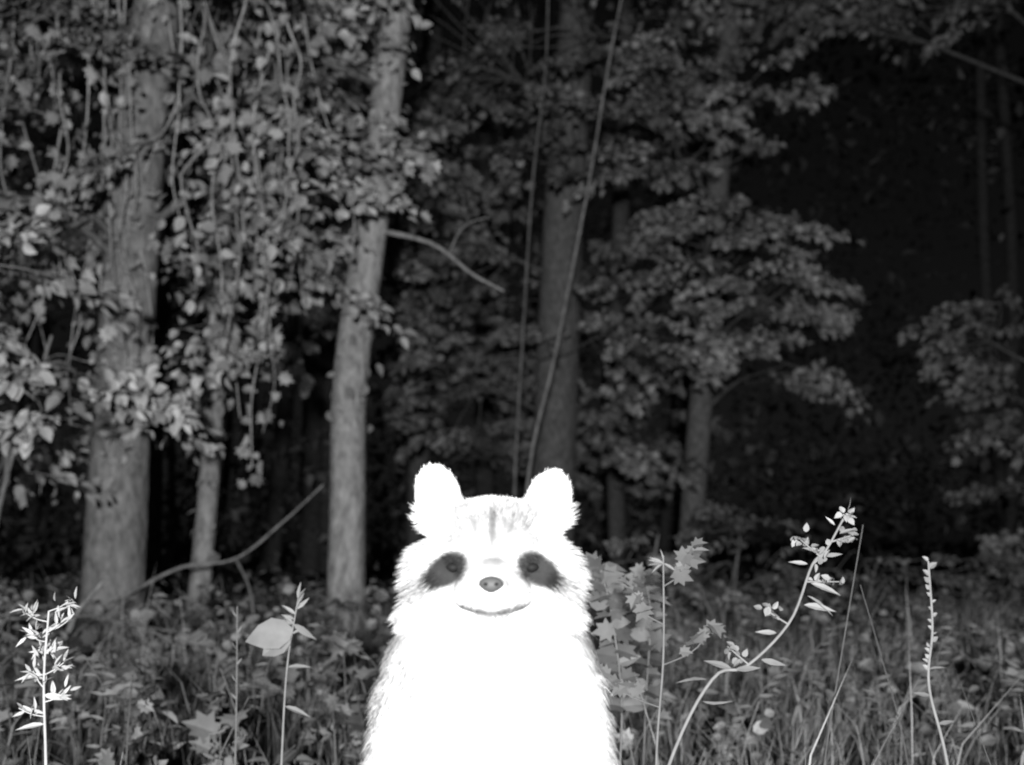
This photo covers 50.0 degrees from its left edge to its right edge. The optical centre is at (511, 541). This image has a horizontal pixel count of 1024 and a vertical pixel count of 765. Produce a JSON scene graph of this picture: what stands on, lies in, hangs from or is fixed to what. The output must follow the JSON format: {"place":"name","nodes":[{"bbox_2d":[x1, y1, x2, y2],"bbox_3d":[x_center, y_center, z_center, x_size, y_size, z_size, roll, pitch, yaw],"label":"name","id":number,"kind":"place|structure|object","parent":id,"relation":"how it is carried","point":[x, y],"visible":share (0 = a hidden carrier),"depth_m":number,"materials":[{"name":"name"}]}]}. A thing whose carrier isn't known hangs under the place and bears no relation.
{"place":"outdoors","nodes":[
{"label":"outdoors","id":0,"kind":"place"},
{"bbox_2d":[0,542,1023,764],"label":"ground","id":1,"kind":"structure","parent":0,"point":[268,577],"depth_m":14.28,"materials":[{"name":"grey plant"}]},
{"bbox_2d":[26,613,54,764],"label":"weed stalk","id":2,"kind":"object","parent":1,"relation":"on","point":[38,668],"visible":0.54,"depth_m":3.00,"materials":[{"name":"grey plant"}]},
{"bbox_2d":[10,587,80,764],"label":"flowering weed","id":3,"kind":"object","parent":1,"relation":"on","point":[48,648],"visible":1,"depth_m":1.80,"materials":[{"name":"white plant"}]},
{"bbox_2d":[82,655,118,761],"bbox_3d":[-0.974,0.460,2.598,0.093,0.381,0.009,0,0,0],"label":"weed stalk","id":4,"kind":"object","parent":1,"relation":"on","point":[97,693],"visible":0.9,"depth_m":2.60,"materials":[{"name":"grey plant"}]},
{"bbox_2d":[0,204,226,514],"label":"leafy shrub","id":5,"kind":"object","parent":1,"relation":"on","point":[173,410],"visible":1,"depth_m":5.22,"materials":[{"name":"grey plant"}]},
{"bbox_2d":[0,576,281,702],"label":"leafy shrub","id":6,"kind":"object","parent":1,"relation":"on","point":[132,629],"visible":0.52,"depth_m":4.46,"materials":[{"name":"grey plant"}]},
{"bbox_2d":[53,484,323,652],"bbox_3d":[-1.848,0.163,6.250,1.528,0.994,0.200,0,0,-6],"label":"fallen branch","id":7,"kind":"object","parent":1,"relation":"on","point":[138,588],"visible":0.87,"depth_m":6.30,"materials":[{"name":"grey wood"}]},
{"bbox_2d":[0,0,441,658],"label":"vine covered tree","id":8,"kind":"object","parent":1,"relation":"on","point":[114,540],"visible":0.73,"depth_m":6.37,"materials":[{"name":"grey plant"}]},
{"bbox_2d":[0,0,414,569],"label":"hanging vines","id":9,"kind":"object","parent":8,"relation":"hanging from","point":[227,126],"visible":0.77,"depth_m":6.32,"materials":[{"name":"grey plant"}]},
{"bbox_2d":[231,606,241,764],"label":"weed stalk","id":10,"kind":"object","parent":1,"relation":"on","point":[236,647],"visible":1,"depth_m":2.20,"materials":[{"name":"grey plant"}]},
{"bbox_2d":[0,0,508,597],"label":"deciduous tree","id":11,"kind":"object","parent":1,"relation":"on","point":[438,130],"visible":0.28,"depth_m":11.05,"materials":[{"name":"grey plant"}]},
{"bbox_2d":[73,0,452,633],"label":"slender tree","id":12,"kind":"object","parent":1,"relation":"on","point":[206,512],"visible":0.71,"depth_m":6.94,"materials":[{"name":"grey plant"}]},
{"bbox_2d":[246,655,282,754],"bbox_3d":[-0.653,0.450,2.897,0.128,0.401,0.010,0,0,0],"label":"weed stalk","id":13,"kind":"object","parent":1,"relation":"on","point":[268,685],"visible":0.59,"depth_m":2.90,"materials":[{"name":"grey plant"}]},
{"bbox_2d":[245,583,314,764],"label":"broadleaf weed","id":14,"kind":"object","parent":1,"relation":"on","point":[272,637],"visible":1,"depth_m":1.99,"materials":[{"name":"grey plant"}]},
{"bbox_2d":[157,0,504,645],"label":"deciduous tree","id":15,"kind":"object","parent":1,"relation":"on","point":[346,566],"visible":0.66,"depth_m":6.90,"materials":[{"name":"grey plant"}]},
{"bbox_2d":[309,623,379,680],"bbox_3d":[-0.428,0.440,3.098,0.301,0.422,0.009,0,0,0],"label":"weed stalk","id":16,"kind":"object","parent":1,"relation":"on","point":[350,642],"visible":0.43,"depth_m":3.10,"materials":[{"name":"grey plant"}]},
{"bbox_2d":[264,0,605,590],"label":"deciduous tree","id":17,"kind":"object","parent":1,"relation":"on","point":[419,459],"visible":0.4,"depth_m":14.35,"materials":[{"name":"grey plant"}]},
{"bbox_2d":[359,463,622,764],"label":"raccoon","id":18,"kind":"object","parent":1,"relation":"on","point":[489,659],"visible":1,"depth_m":1.02,"materials":[{"name":"fur"}]},
{"bbox_2d":[282,0,727,544],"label":"deciduous tree","id":19,"kind":"object","parent":1,"relation":"on","point":[566,140],"visible":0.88,"depth_m":11.66,"materials":[{"name":"grey plant"}]},
{"bbox_2d":[0,0,1023,576],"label":"distant forest","id":20,"kind":"object","parent":1,"relation":"on","point":[310,534],"visible":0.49,"depth_m":24.61,"materials":[{"name":"black plant"}]},
{"bbox_2d":[0,558,1023,764],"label":"undergrowth","id":21,"kind":"object","parent":1,"relation":"on","point":[204,728],"visible":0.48,"depth_m":3.82,"materials":[{"name":"grey plant"}]},
{"bbox_2d":[496,0,596,498],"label":"sapling","id":22,"kind":"object","parent":1,"relation":"on","point":[593,2],"visible":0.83,"depth_m":8.99,"materials":[{"name":"grey plant"}]},
{"bbox_2d":[579,551,649,764],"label":"broadleaf weed","id":23,"kind":"object","parent":1,"relation":"on","point":[608,574],"visible":0.88,"depth_m":2.20,"materials":[{"name":"grey plant"}]},
{"bbox_2d":[462,0,776,579],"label":"deciduous tree","id":24,"kind":"object","parent":1,"relation":"on","point":[618,485],"visible":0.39,"depth_m":14.44,"materials":[{"name":"grey plant"}]},
{"bbox_2d":[525,0,719,493],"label":"sapling","id":25,"kind":"object","parent":1,"relation":"on","point":[702,3],"visible":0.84,"depth_m":8.99,"materials":[{"name":"grey plant"}]},
{"bbox_2d":[623,562,671,764],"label":"broadleaf weed","id":26,"kind":"object","parent":1,"relation":"on","point":[646,582],"visible":0.87,"depth_m":2.30,"materials":[{"name":"grey plant"}]},
{"bbox_2d":[596,537,725,764],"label":"broadleaf weed","id":27,"kind":"object","parent":1,"relation":"on","point":[688,558],"visible":1,"depth_m":1.88,"materials":[{"name":"grey plant"}]},
{"bbox_2d":[583,532,754,620],"bbox_3d":[0.790,0.351,7.256,1.612,0.823,1.000,0,0,0],"label":"leafy shrub","id":28,"kind":"object","parent":1,"relation":"on","point":[636,540],"visible":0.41,"depth_m":7.12,"materials":[{"name":"grey plant"}]},
{"bbox_2d":[563,0,871,597],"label":"layered maple tree","id":29,"kind":"object","parent":1,"relation":"on","point":[705,353],"visible":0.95,"depth_m":11.36,"materials":[{"name":"grey plant"}]},
{"bbox_2d":[656,500,848,616],"bbox_3d":[1.935,0.147,9.157,1.659,1.009,0.818,0,0,-8],"label":"leafy shrub","id":30,"kind":"object","parent":1,"relation":"on","point":[716,512],"visible":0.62,"depth_m":9.17,"materials":[{"name":"grey plant"}]},
{"bbox_2d":[715,658,797,764],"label":"weed stalk","id":31,"kind":"object","parent":1,"relation":"on","point":[778,675],"visible":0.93,"depth_m":2.70,"materials":[{"name":"grey plant"}]},
{"bbox_2d":[667,498,858,764],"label":"branching weed","id":32,"kind":"object","parent":1,"relation":"on","point":[823,554],"visible":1,"depth_m":1.80,"materials":[{"name":"grey plant"}]},
{"bbox_2d":[800,627,838,762],"bbox_3d":[0.894,0.450,3.196,0.121,0.401,0.011,0,0,0],"label":"weed stalk","id":33,"kind":"object","parent":1,"relation":"on","point":[815,671],"visible":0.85,"depth_m":3.20,"materials":[{"name":"grey plant"}]},
{"bbox_2d":[823,525,862,764],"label":"grass stalk","id":34,"kind":"object","parent":1,"relation":"on","point":[842,650],"depth_m":2.00,"materials":[{"name":"grey plant"}]},
{"bbox_2d":[698,0,1023,84],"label":"deciduous tree","id":35,"kind":"object","parent":1,"relation":"on","point":[887,18],"visible":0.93,"depth_m":12.20,"materials":[{"name":"grey plant"}]},
{"bbox_2d":[860,585,908,764],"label":"grass stalk","id":36,"kind":"object","parent":1,"relation":"on","point":[888,681],"depth_m":2.00,"materials":[{"name":"grey plant"}]},
{"bbox_2d":[862,675,924,764],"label":"weed stalk","id":37,"kind":"object","parent":1,"relation":"on","point":[879,709],"visible":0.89,"depth_m":2.60,"materials":[{"name":"grey plant"}]},
{"bbox_2d":[778,549,1023,619],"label":"leafy shrub","id":38,"kind":"object","parent":1,"relation":"on","point":[1016,580],"visible":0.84,"depth_m":8.65,"materials":[{"name":"grey plant"}]},
{"bbox_2d":[914,556,953,764],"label":"seeding weed","id":39,"kind":"object","parent":1,"relation":"on","point":[931,621],"visible":0.99,"depth_m":1.90,"materials":[{"name":"grey plant"}]},
{"bbox_2d":[926,625,961,764],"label":"weed stalk","id":40,"kind":"object","parent":1,"relation":"on","point":[934,673],"visible":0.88,"depth_m":3.00,"materials":[{"name":"grey plant"}]},
{"bbox_2d":[897,283,1023,610],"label":"leafy shrub","id":41,"kind":"object","parent":1,"relation":"on","point":[974,394],"visible":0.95,"depth_m":9.92,"materials":[{"name":"grey plant"}]},
{"bbox_2d":[0,0,1023,542],"label":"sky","id":42,"kind":"structure","parent":0,"point":[962,259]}
]}

